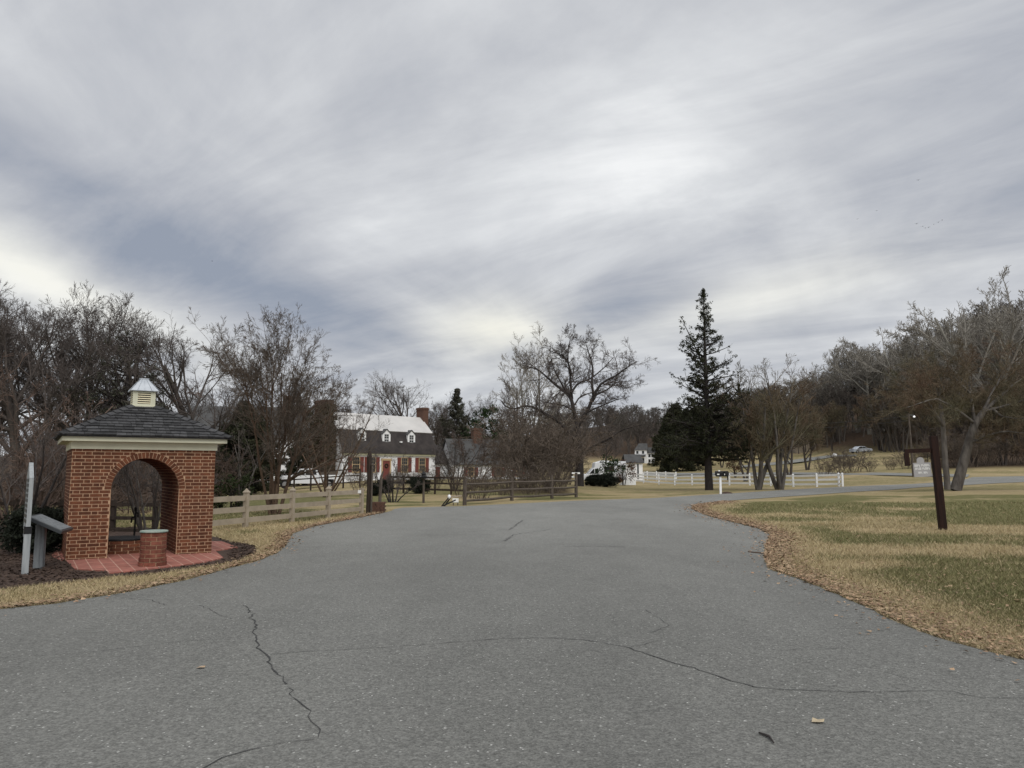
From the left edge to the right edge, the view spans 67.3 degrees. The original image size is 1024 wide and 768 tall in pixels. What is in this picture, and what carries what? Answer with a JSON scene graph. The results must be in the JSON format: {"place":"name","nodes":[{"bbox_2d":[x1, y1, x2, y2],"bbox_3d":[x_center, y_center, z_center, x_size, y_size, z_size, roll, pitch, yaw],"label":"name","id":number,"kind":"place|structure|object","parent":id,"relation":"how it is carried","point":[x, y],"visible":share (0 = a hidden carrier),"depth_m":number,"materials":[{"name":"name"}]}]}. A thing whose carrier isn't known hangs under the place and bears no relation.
{"place":"outdoors","nodes":[
{"label":"outdoors","id":0,"kind":"place"},
{"bbox_2d":[0,476,1023,767],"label":"asphalt road","id":1,"kind":"structure","parent":0,"point":[532,686],"depth_m":6.86,"materials":[{"name":"asphalt"}]},
{"bbox_2d":[18,520,1023,767],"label":"road cracks","id":2,"kind":"object","parent":1,"relation":"on","point":[275,671],"visible":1,"depth_m":6.55,"materials":[{"name":"grey"}]},
{"bbox_2d":[0,343,1023,659],"bbox_3d":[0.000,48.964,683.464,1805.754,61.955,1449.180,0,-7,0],"label":"ground","id":3,"kind":"structure","parent":0,"point":[972,493],"depth_m":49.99,"materials":[{"name":"plant"}]},
{"bbox_2d":[0,298,74,445],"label":"bare tree","id":4,"kind":"object","parent":3,"relation":"on","point":[11,339],"visible":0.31,"depth_m":43.48,"materials":[{"name":"brown plant"}]},
{"bbox_2d":[0,293,119,493],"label":"bare tree","id":5,"kind":"object","parent":3,"relation":"on","point":[34,420],"visible":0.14,"depth_m":56.92,"materials":[{"name":"brown plant"}]},
{"bbox_2d":[0,280,131,498],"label":"bare tree","id":6,"kind":"object","parent":3,"relation":"on","point":[3,404],"visible":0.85,"depth_m":39.53,"materials":[{"name":"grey plant"}]},
{"bbox_2d":[0,499,159,531],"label":"paddock fence","id":7,"kind":"object","parent":3,"relation":"on","point":[114,504],"visible":0.34,"depth_m":21.99,"materials":[{"name":"brown wood"}]},
{"bbox_2d":[0,407,160,514],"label":"thicket","id":8,"kind":"object","parent":3,"relation":"on","point":[42,495],"visible":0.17,"depth_m":25.29,"materials":[{"name":"plant"}]},
{"bbox_2d":[1,440,160,511],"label":"thicket","id":9,"kind":"object","parent":3,"relation":"on","point":[116,493],"visible":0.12,"depth_m":30.00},
{"bbox_2d":[0,281,167,444],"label":"bare tree","id":10,"kind":"object","parent":3,"relation":"on","point":[38,330],"visible":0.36,"depth_m":43.99,"materials":[{"name":"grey plant"}]},
{"bbox_2d":[0,352,201,526],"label":"thicket","id":11,"kind":"object","parent":3,"relation":"on","point":[20,461],"visible":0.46,"depth_m":22.00,"materials":[{"name":"plant"}]},
{"bbox_2d":[31,294,174,500],"bbox_3d":[-21.863,0.677,41.954,7.085,11.906,9.662,1,-7,-8],"label":"bare tree","id":12,"kind":"object","parent":3,"relation":"on","point":[129,370],"visible":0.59,"depth_m":41.20,"materials":[{"name":"brown plant"}]},
{"bbox_2d":[52,328,175,502],"bbox_3d":[-20.716,1.637,41.038,7.436,9.511,6.989,0,-7,0],"label":"bare tree","id":13,"kind":"object","parent":3,"relation":"on","point":[111,395],"visible":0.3,"depth_m":40.49,"materials":[{"name":"brown plant"}]},
{"bbox_2d":[0,526,256,587],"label":"mulch bed","id":14,"kind":"object","parent":3,"relation":"on","point":[223,554],"visible":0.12,"depth_m":13.49,"materials":[{"name":"wood"}]},
{"bbox_2d":[21,462,33,573],"bbox_3d":[-8.241,2.272,13.070,0.110,1.865,0.700,5,-8,-35],"label":"upright sign","id":15,"kind":"object","parent":14,"relation":"on","point":[27,530],"visible":0.93,"depth_m":12.80,"materials":[{"name":"grey wood"}]},
{"bbox_2d":[0,503,63,553],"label":"boxwood","id":16,"kind":"object","parent":14,"relation":"on","point":[12,534],"visible":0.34,"depth_m":15.85,"materials":[{"name":"green plant"}]},
{"bbox_2d":[31,514,72,568],"bbox_3d":[-8.208,2.795,13.622,0.579,0.952,0.840,2,-7,-18],"label":"reading panel","id":17,"kind":"object","parent":14,"relation":"on","point":[44,523],"visible":0.82,"depth_m":13.51,"materials":[{"name":"grey wood"}]},
{"bbox_2d":[0,401,133,532],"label":"dogwood","id":18,"kind":"object","parent":14,"relation":"on","point":[37,487],"visible":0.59,"depth_m":18.97,"materials":[{"name":"brown plant"}]},
{"bbox_2d":[52,541,237,573],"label":"brick path","id":19,"kind":"structure","parent":14,"relation":"on","point":[114,563],"depth_m":14.52,"materials":[{"name":"brick"}]},
{"bbox_2d":[107,535,140,553],"bbox_3d":[-8.172,3.366,16.124,1.062,0.305,1.062,0,-7,0],"label":"brick well","id":20,"kind":"object","parent":19,"relation":"on","point":[129,544],"visible":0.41,"depth_m":15.71,"materials":[{"name":"red brick"}]},
{"bbox_2d":[51,378,233,560],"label":"brick pavilion","id":21,"kind":"structure","parent":19,"relation":"on","point":[176,451],"depth_m":15.66,"materials":[{"name":"red brick"}]},
{"bbox_2d":[138,529,167,566],"bbox_3d":[-6.445,2.942,13.805,0.478,0.618,0.472,0,-7,0],"label":"brick pedestal","id":22,"kind":"object","parent":19,"relation":"on","point":[153,544],"visible":1,"depth_m":13.63,"materials":[{"name":"brick"}]},
{"bbox_2d":[111,446,221,533],"bbox_3d":[-8.846,2.486,19.360,2.938,3.119,2.657,4,-7,-28],"label":"garden shrub","id":23,"kind":"object","parent":14,"relation":"on","point":[125,469],"visible":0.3,"depth_m":18.99,"materials":[{"name":"brown plant"}]},
{"bbox_2d":[58,459,239,513],"bbox_3d":[-15.421,3.580,32.400,6.349,3.860,5.516,5,-8,-38],"label":"thicket","id":24,"kind":"object","parent":3,"relation":"on","point":[145,493],"visible":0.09,"depth_m":32.00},
{"bbox_2d":[75,308,274,431],"bbox_3d":[-20.882,1.153,48.137,11.396,12.315,8.933,3,-7,-24],"label":"bare tree","id":25,"kind":"object","parent":3,"relation":"on","point":[174,390],"visible":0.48,"depth_m":47.42,"materials":[{"name":"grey plant"}]},
{"bbox_2d":[117,440,269,508],"bbox_3d":[-14.268,3.881,35.482,5.674,3.970,6.531,1,-7,-6],"label":"thicket","id":26,"kind":"object","parent":3,"relation":"on","point":[224,465],"visible":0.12,"depth_m":35.02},
{"bbox_2d":[162,378,254,412],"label":"bare tree","id":27,"kind":"object","parent":3,"relation":"on","point":[194,400],"visible":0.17,"depth_m":103.68,"materials":[{"name":"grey plant"}]},
{"bbox_2d":[213,473,256,507],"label":"round bush","id":28,"kind":"object","parent":3,"relation":"on","point":[232,482],"visible":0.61,"depth_m":35.40,"materials":[{"name":"green plant"}]},
{"bbox_2d":[214,400,270,494],"bbox_3d":[-20.755,5.213,59.814,5.327,8.124,5.353,-2,-7,14],"label":"cedar tree","id":29,"kind":"object","parent":3,"relation":"on","point":[234,429],"visible":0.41,"depth_m":58.94,"materials":[{"name":"green plant"}]},
{"bbox_2d":[221,419,276,506],"bbox_3d":[-12.365,3.784,36.006,3.814,4.325,2.296,-5,-9,40],"label":"sapling","id":30,"kind":"object","parent":3,"relation":"on","point":[239,467],"visible":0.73,"depth_m":35.91,"materials":[{"name":"brown plant"}]},
{"bbox_2d":[187,397,311,484],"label":"dark roof house","id":31,"kind":"structure","parent":3,"relation":"on","point":[207,414],"depth_m":95.25,"materials":[{"name":"brick"}]},
{"bbox_2d":[183,302,370,514],"bbox_3d":[-9.172,1.146,31.686,6.720,8.594,7.429,0,-7,0],"label":"crape myrtle","id":32,"kind":"object","parent":3,"relation":"on","point":[296,406],"visible":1,"depth_m":30.48,"materials":[{"name":"brown plant"}]},
{"bbox_2d":[0,407,565,473],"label":"distant woods","id":33,"kind":"object","parent":3,"relation":"on","point":[4,438],"visible":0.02,"depth_m":170.58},
{"bbox_2d":[212,486,363,526],"bbox_3d":[-7.532,4.156,26.392,0.251,1.260,10.174,-2,-7,16],"label":"rail fence","id":34,"kind":"object","parent":3,"relation":"on","point":[246,508],"visible":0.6,"depth_m":25.95,"materials":[{"name":"white"}]},
{"bbox_2d":[280,433,306,485],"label":"cedar tree","id":35,"kind":"object","parent":3,"relation":"on","point":[289,464],"visible":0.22,"depth_m":84.78,"materials":[{"name":"green plant"}]},
{"bbox_2d":[279,469,338,488],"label":"pickup truck","id":36,"kind":"object","parent":3,"relation":"on","point":[307,481],"visible":0.39,"depth_m":69.63,"materials":[{"name":"white paint"}]},
{"bbox_2d":[279,469,360,490],"bbox_3d":[-16.221,8.114,64.255,8.078,2.050,0.197,-2,-7,18],"label":"garden fence","id":37,"kind":"object","parent":3,"relation":"on","point":[311,484],"visible":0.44,"depth_m":64.24,"materials":[{"name":"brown wood"}]},
{"bbox_2d":[262,366,392,496],"bbox_3d":[-12.038,3.114,49.642,8.622,8.607,7.215,2,-7,-16],"label":"crape myrtle","id":38,"kind":"object","parent":3,"relation":"on","point":[324,483],"visible":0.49,"depth_m":49.55,"materials":[{"name":"brown plant"}]},
{"bbox_2d":[341,464,379,490],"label":"thicket","id":39,"kind":"object","parent":3,"relation":"on","point":[358,480],"visible":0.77,"depth_m":57.56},
{"bbox_2d":[366,451,373,512],"bbox_3d":[-5.854,4.053,31.727,0.331,2.559,0.220,-2,-7,19],"label":"gate post","id":40,"kind":"object","parent":3,"relation":"on","point":[370,465],"visible":0.88,"depth_m":31.64,"materials":[{"name":"brown wood"}]},
{"bbox_2d":[300,400,447,484],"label":"white house","id":41,"kind":"structure","parent":3,"relation":"on","point":[412,437],"depth_m":82.35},
{"bbox_2d":[373,464,422,501],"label":"garden shrub","id":42,"kind":"object","parent":3,"relation":"on","point":[390,482],"visible":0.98,"depth_m":41.54,"materials":[{"name":"brown plant"}]},
{"bbox_2d":[355,370,452,432],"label":"bare tree","id":43,"kind":"object","parent":3,"relation":"on","point":[403,399],"visible":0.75,"depth_m":117.05,"materials":[{"name":"grey plant"}]},
{"bbox_2d":[406,475,430,493],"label":"boxwood","id":44,"kind":"object","parent":3,"relation":"on","point":[412,481],"visible":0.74,"depth_m":52.20,"materials":[{"name":"green plant"}]},
{"bbox_2d":[389,475,464,494],"bbox_3d":[-5.840,6.890,52.105,7.682,1.348,0.306,-6,-9,41],"label":"garden fence","id":45,"kind":"object","parent":3,"relation":"on","point":[434,483],"visible":0.51,"depth_m":51.48,"materials":[{"name":"brown wood"}]},
{"bbox_2d":[415,401,479,444],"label":"bare tree","id":46,"kind":"object","parent":3,"relation":"on","point":[437,432],"visible":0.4,"depth_m":128.20,"materials":[{"name":"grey plant"}]},
{"bbox_2d":[438,388,470,446],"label":"spruce tree","id":47,"kind":"object","parent":3,"relation":"on","point":[458,416],"visible":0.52,"depth_m":111.93,"materials":[{"name":"green plant"}]},
{"bbox_2d":[431,425,488,488],"bbox_3d":[-4.105,5.555,58.028,4.546,5.143,3.904,4,-7,-28],"label":"fork tree","id":48,"kind":"object","parent":3,"relation":"on","point":[449,459],"visible":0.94,"depth_m":57.85,"materials":[{"name":"brown plant"}]},
{"bbox_2d":[440,463,485,496],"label":"thicket","id":49,"kind":"object","parent":3,"relation":"on","point":[457,483],"visible":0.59,"depth_m":47.44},
{"bbox_2d":[449,458,511,498],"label":"thicket","id":50,"kind":"object","parent":3,"relation":"on","point":[484,479],"visible":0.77,"depth_m":45.38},
{"bbox_2d":[451,425,512,487],"bbox_3d":[-1.955,6.023,63.721,4.250,5.291,6.150,-5,-8,36],"label":"redbud","id":51,"kind":"object","parent":3,"relation":"on","point":[462,445],"visible":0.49,"depth_m":62.51,"materials":[{"name":"brown plant"}]},
{"bbox_2d":[442,428,523,478],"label":"grey roof cottage","id":52,"kind":"structure","parent":3,"relation":"on","point":[467,445],"depth_m":89.62,"materials":[{"name":"brick"}]},
{"bbox_2d":[461,405,508,439],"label":"magnolia","id":53,"kind":"object","parent":3,"relation":"on","point":[484,414],"visible":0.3,"depth_m":112.06,"materials":[{"name":"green plant"}]},
{"bbox_2d":[467,391,523,437],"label":"bare tree","id":54,"kind":"object","parent":3,"relation":"on","point":[491,411],"visible":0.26,"depth_m":122.85,"materials":[{"name":"grey plant"}]},
{"bbox_2d":[478,457,534,494],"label":"thicket","id":55,"kind":"object","parent":3,"relation":"on","point":[507,472],"visible":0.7,"depth_m":49.39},
{"bbox_2d":[0,500,1023,679],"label":"leaf litter","id":56,"kind":"object","parent":3,"relation":"on","point":[696,506],"visible":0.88,"depth_m":12.64,"materials":[{"name":"plant"}]},
{"bbox_2d":[463,472,579,504],"bbox_3d":[0.540,5.751,42.736,0.972,1.666,11.385,-5,-8,35],"label":"split rail fence","id":57,"kind":"object","parent":3,"relation":"on","point":[511,490],"visible":0.96,"depth_m":42.85,"materials":[{"name":"brown wood"}]},
{"bbox_2d":[461,394,587,483],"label":"thicket","id":58,"kind":"object","parent":3,"relation":"on","point":[530,417],"visible":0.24,"depth_m":70.75,"materials":[{"name":"plant"}]},
{"bbox_2d":[476,421,577,487],"bbox_3d":[0.654,5.646,61.876,8.388,5.615,7.536,-3,-7,22],"label":"thicket","id":59,"kind":"object","parent":3,"relation":"on","point":[492,453],"visible":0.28,"depth_m":60.97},
{"bbox_2d":[501,459,558,494],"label":"thicket","id":60,"kind":"object","parent":3,"relation":"on","point":[532,485],"visible":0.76,"depth_m":50.52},
{"bbox_2d":[487,321,578,445],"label":"upright tree","id":61,"kind":"object","parent":3,"relation":"on","point":[521,393],"visible":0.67,"depth_m":92.06,"materials":[{"name":"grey plant"}]},
{"bbox_2d":[466,395,620,491],"bbox_3d":[1.847,4.477,56.712,10.485,7.019,9.420,4,-8,-31],"label":"thicket","id":62,"kind":"object","parent":3,"relation":"on","point":[548,445],"visible":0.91,"depth_m":56.02,"materials":[{"name":"plant"}]},
{"bbox_2d":[487,409,603,489],"bbox_3d":[2.873,5.161,59.839,8.478,6.317,9.436,-1,-7,9],"label":"thicket","id":63,"kind":"object","parent":3,"relation":"on","point":[563,441],"visible":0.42,"depth_m":59.08,"materials":[{"name":"plant"}]},
{"bbox_2d":[528,459,571,492],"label":"thicket","id":64,"kind":"object","parent":3,"relation":"on","point":[557,476],"visible":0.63,"depth_m":53.23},
{"bbox_2d":[510,398,592,473],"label":"bare tree","id":65,"kind":"object","parent":3,"relation":"on","point":[561,414],"visible":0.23,"depth_m":119.17,"materials":[{"name":"brown plant"}]},
{"bbox_2d":[492,323,661,485],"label":"oak tree","id":66,"kind":"object","parent":3,"relation":"on","point":[568,392],"visible":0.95,"depth_m":73.80,"materials":[{"name":"brown plant"}]},
{"bbox_2d":[584,461,625,482],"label":"camper van","id":67,"kind":"object","parent":3,"relation":"on","point":[596,465],"visible":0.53,"depth_m":89.66,"materials":[{"name":"white paint"}]},
{"bbox_2d":[588,420,627,459],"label":"bare tree","id":68,"kind":"object","parent":3,"relation":"on","point":[609,450],"visible":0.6,"depth_m":123.53,"materials":[{"name":"brown plant"}]},
{"bbox_2d":[595,454,626,474],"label":"rhododendron","id":69,"kind":"object","parent":3,"relation":"on","point":[612,465],"visible":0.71,"depth_m":85.41,"materials":[{"name":"green plant"}]},
{"bbox_2d":[621,454,643,479],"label":"white shed","id":70,"kind":"structure","parent":3,"relation":"on","point":[637,459],"depth_m":107.59,"materials":[{"name":"paint"}]},
{"bbox_2d":[634,443,654,462],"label":"farmhouse","id":71,"kind":"object","parent":3,"relation":"on","point":[644,450],"visible":0.47,"depth_m":298.80,"materials":[{"name":"white paint"}]},
{"bbox_2d":[542,382,787,453],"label":"ridge woods","id":72,"kind":"object","parent":3,"relation":"on","point":[647,422],"visible":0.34,"depth_m":364.73,"materials":[{"name":"plant"}]},
{"bbox_2d":[651,403,703,471],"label":"cedar tree","id":73,"kind":"object","parent":3,"relation":"on","point":[667,467],"visible":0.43,"depth_m":148.53,"materials":[{"name":"green plant"}]},
{"bbox_2d":[655,288,766,489],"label":"red cedar","id":74,"kind":"object","parent":3,"relation":"on","point":[703,449],"visible":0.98,"depth_m":65.60,"materials":[{"name":"green plant"}]},
{"bbox_2d":[629,473,843,486],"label":"white fence","id":75,"kind":"object","parent":3,"relation":"on","point":[838,478],"visible":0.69,"depth_m":79.21,"materials":[{"name":"paint"}]},
{"bbox_2d":[722,413,770,480],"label":"tree","id":76,"kind":"object","parent":3,"relation":"on","point":[749,462],"visible":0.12,"depth_m":94.31,"materials":[{"name":"brown plant"}]},
{"bbox_2d":[715,358,819,489],"bbox_3d":[21.987,3.456,64.395,9.142,11.033,6.774,5,-8,-36],"label":"yard tree","id":77,"kind":"object","parent":3,"relation":"on","point":[779,484],"visible":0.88,"depth_m":63.41,"materials":[{"name":"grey plant"}]},
{"bbox_2d":[584,472,969,476],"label":"back road","id":78,"kind":"structure","parent":3,"relation":"on","point":[902,474],"depth_m":108.69,"materials":[{"name":"asphalt"}]},
{"bbox_2d":[726,353,828,489],"bbox_3d":[22.159,3.074,64.572,9.655,11.853,7.429,4,-8,-34],"label":"yard tree","id":79,"kind":"object","parent":3,"relation":"on","point":[763,445],"visible":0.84,"depth_m":62.97,"materials":[{"name":"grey plant"}]},
{"bbox_2d":[762,400,824,474],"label":"tree","id":80,"kind":"object","parent":3,"relation":"on","point":[799,445],"visible":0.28,"depth_m":104.41,"materials":[{"name":"brown plant"}]},
{"bbox_2d":[787,404,827,469],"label":"tree","id":81,"kind":"object","parent":3,"relation":"on","point":[812,445],"visible":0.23,"depth_m":127.10,"materials":[{"name":"brown plant"}]},
{"bbox_2d":[775,375,842,411],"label":"sycamore","id":82,"kind":"object","parent":3,"relation":"on","point":[787,382],"visible":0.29,"depth_m":221.35,"materials":[{"name":"brown plant"}]},
{"bbox_2d":[807,400,849,450],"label":"tree","id":83,"kind":"object","parent":3,"relation":"on","point":[834,414],"visible":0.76,"depth_m":188.99,"materials":[{"name":"brown plant"}]},
{"bbox_2d":[800,353,860,435],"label":"sycamore","id":84,"kind":"object","parent":3,"relation":"on","point":[832,378],"visible":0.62,"depth_m":213.62,"materials":[{"name":"brown plant"}]},
{"bbox_2d":[821,447,863,473],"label":"thicket","id":85,"kind":"object","parent":3,"relation":"on","point":[840,462],"visible":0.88,"depth_m":101.10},
{"bbox_2d":[822,342,891,432],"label":"sycamore","id":86,"kind":"object","parent":3,"relation":"on","point":[858,391],"visible":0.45,"depth_m":211.56,"materials":[{"name":"brown plant"}]},
{"bbox_2d":[820,331,914,434],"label":"sycamore","id":87,"kind":"object","parent":3,"relation":"on","point":[867,381],"visible":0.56,"depth_m":207.37,"materials":[{"name":"brown plant"}]},
{"bbox_2d":[830,341,911,430],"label":"sycamore","id":88,"kind":"object","parent":3,"relation":"on","point":[861,364],"visible":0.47,"depth_m":208.05,"materials":[{"name":"brown plant"}]},
{"bbox_2d":[851,389,902,450],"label":"tree","id":89,"kind":"object","parent":3,"relation":"on","point":[858,410],"visible":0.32,"depth_m":180.88,"materials":[{"name":"brown plant"}]},
{"bbox_2d":[756,296,1023,453],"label":"hillside woods","id":90,"kind":"object","parent":3,"relation":"on","point":[830,396],"visible":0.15,"depth_m":203.46,"materials":[{"name":"plant"}]},
{"bbox_2d":[868,388,913,450],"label":"tree","id":91,"kind":"object","parent":3,"relation":"on","point":[890,410],"visible":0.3,"depth_m":171.56,"materials":[{"name":"brown plant"}]},
{"bbox_2d":[853,318,959,439],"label":"sycamore","id":92,"kind":"object","parent":3,"relation":"on","point":[911,352],"visible":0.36,"depth_m":188.98,"materials":[{"name":"brown plant"}]},
{"bbox_2d":[893,386,955,457],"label":"tree","id":93,"kind":"object","parent":3,"relation":"on","point":[927,430],"visible":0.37,"depth_m":139.16,"materials":[{"name":"brown plant"}]},
{"bbox_2d":[903,436,947,529],"bbox_3d":[12.304,3.010,22.921,0.980,2.880,0.180,-3,-7,6],"label":"hanging sign","id":94,"kind":"object","parent":3,"relation":"on","point":[921,468],"visible":0.94,"depth_m":22.91,"materials":[{"name":"brown"}]},
{"bbox_2d":[887,316,994,436],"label":"sycamore","id":95,"kind":"object","parent":3,"relation":"on","point":[925,343],"visible":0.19,"depth_m":183.09,"materials":[{"name":"brown plant"}]},
{"bbox_2d":[864,329,1023,490],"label":"leaning tree","id":96,"kind":"object","parent":3,"relation":"on","point":[1008,387],"visible":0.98,"depth_m":55.61,"materials":[{"name":"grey plant"}]},
{"bbox_2d":[884,307,1021,422],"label":"sycamore","id":97,"kind":"object","parent":3,"relation":"on","point":[938,350],"visible":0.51,"depth_m":175.78,"materials":[{"name":"brown plant"}]},
{"bbox_2d":[922,427,1000,467],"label":"thicket","id":98,"kind":"object","parent":3,"relation":"on","point":[972,452],"visible":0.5,"depth_m":105.27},
{"bbox_2d":[907,265,1023,394],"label":"sycamore","id":99,"kind":"object","parent":3,"relation":"on","point":[1012,325],"visible":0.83,"depth_m":157.81,"materials":[{"name":"brown plant"}]},
{"bbox_2d":[929,385,1010,463],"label":"tree","id":100,"kind":"object","parent":3,"relation":"on","point":[962,421],"visible":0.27,"depth_m":111.60,"materials":[{"name":"brown plant"}]},
{"bbox_2d":[945,311,1023,433],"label":"sycamore","id":101,"kind":"object","parent":3,"relation":"on","point":[982,351],"visible":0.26,"depth_m":163.49,"materials":[{"name":"brown plant"}]},
{"bbox_2d":[949,420,1019,465],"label":"thicket","id":102,"kind":"object","parent":3,"relation":"on","point":[993,452],"visible":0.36,"depth_m":106.56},
{"bbox_2d":[959,276,1023,378],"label":"sycamore","id":103,"kind":"object","parent":3,"relation":"on","point":[994,293],"visible":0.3,"depth_m":169.11,"materials":[{"name":"brown plant"}]},
{"bbox_2d":[964,419,1023,464],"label":"thicket","id":104,"kind":"object","parent":3,"relation":"on","point":[1017,449],"visible":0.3,"depth_m":107.41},
{"bbox_2d":[970,383,1023,464],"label":"tree","id":105,"kind":"object","parent":3,"relation":"on","point":[994,417],"visible":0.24,"depth_m":107.54,"materials":[{"name":"brown plant"}]},
{"bbox_2d":[0,499,1023,640],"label":"green grass","id":106,"kind":"structure","parent":0,"point":[993,595],"depth_m":14.48,"materials":[{"name":"plant"}]},
{"bbox_2d":[0,0,1023,455],"label":"sky","id":107,"kind":"structure","parent":0,"point":[432,183],"materials":[{"name":"grey"}]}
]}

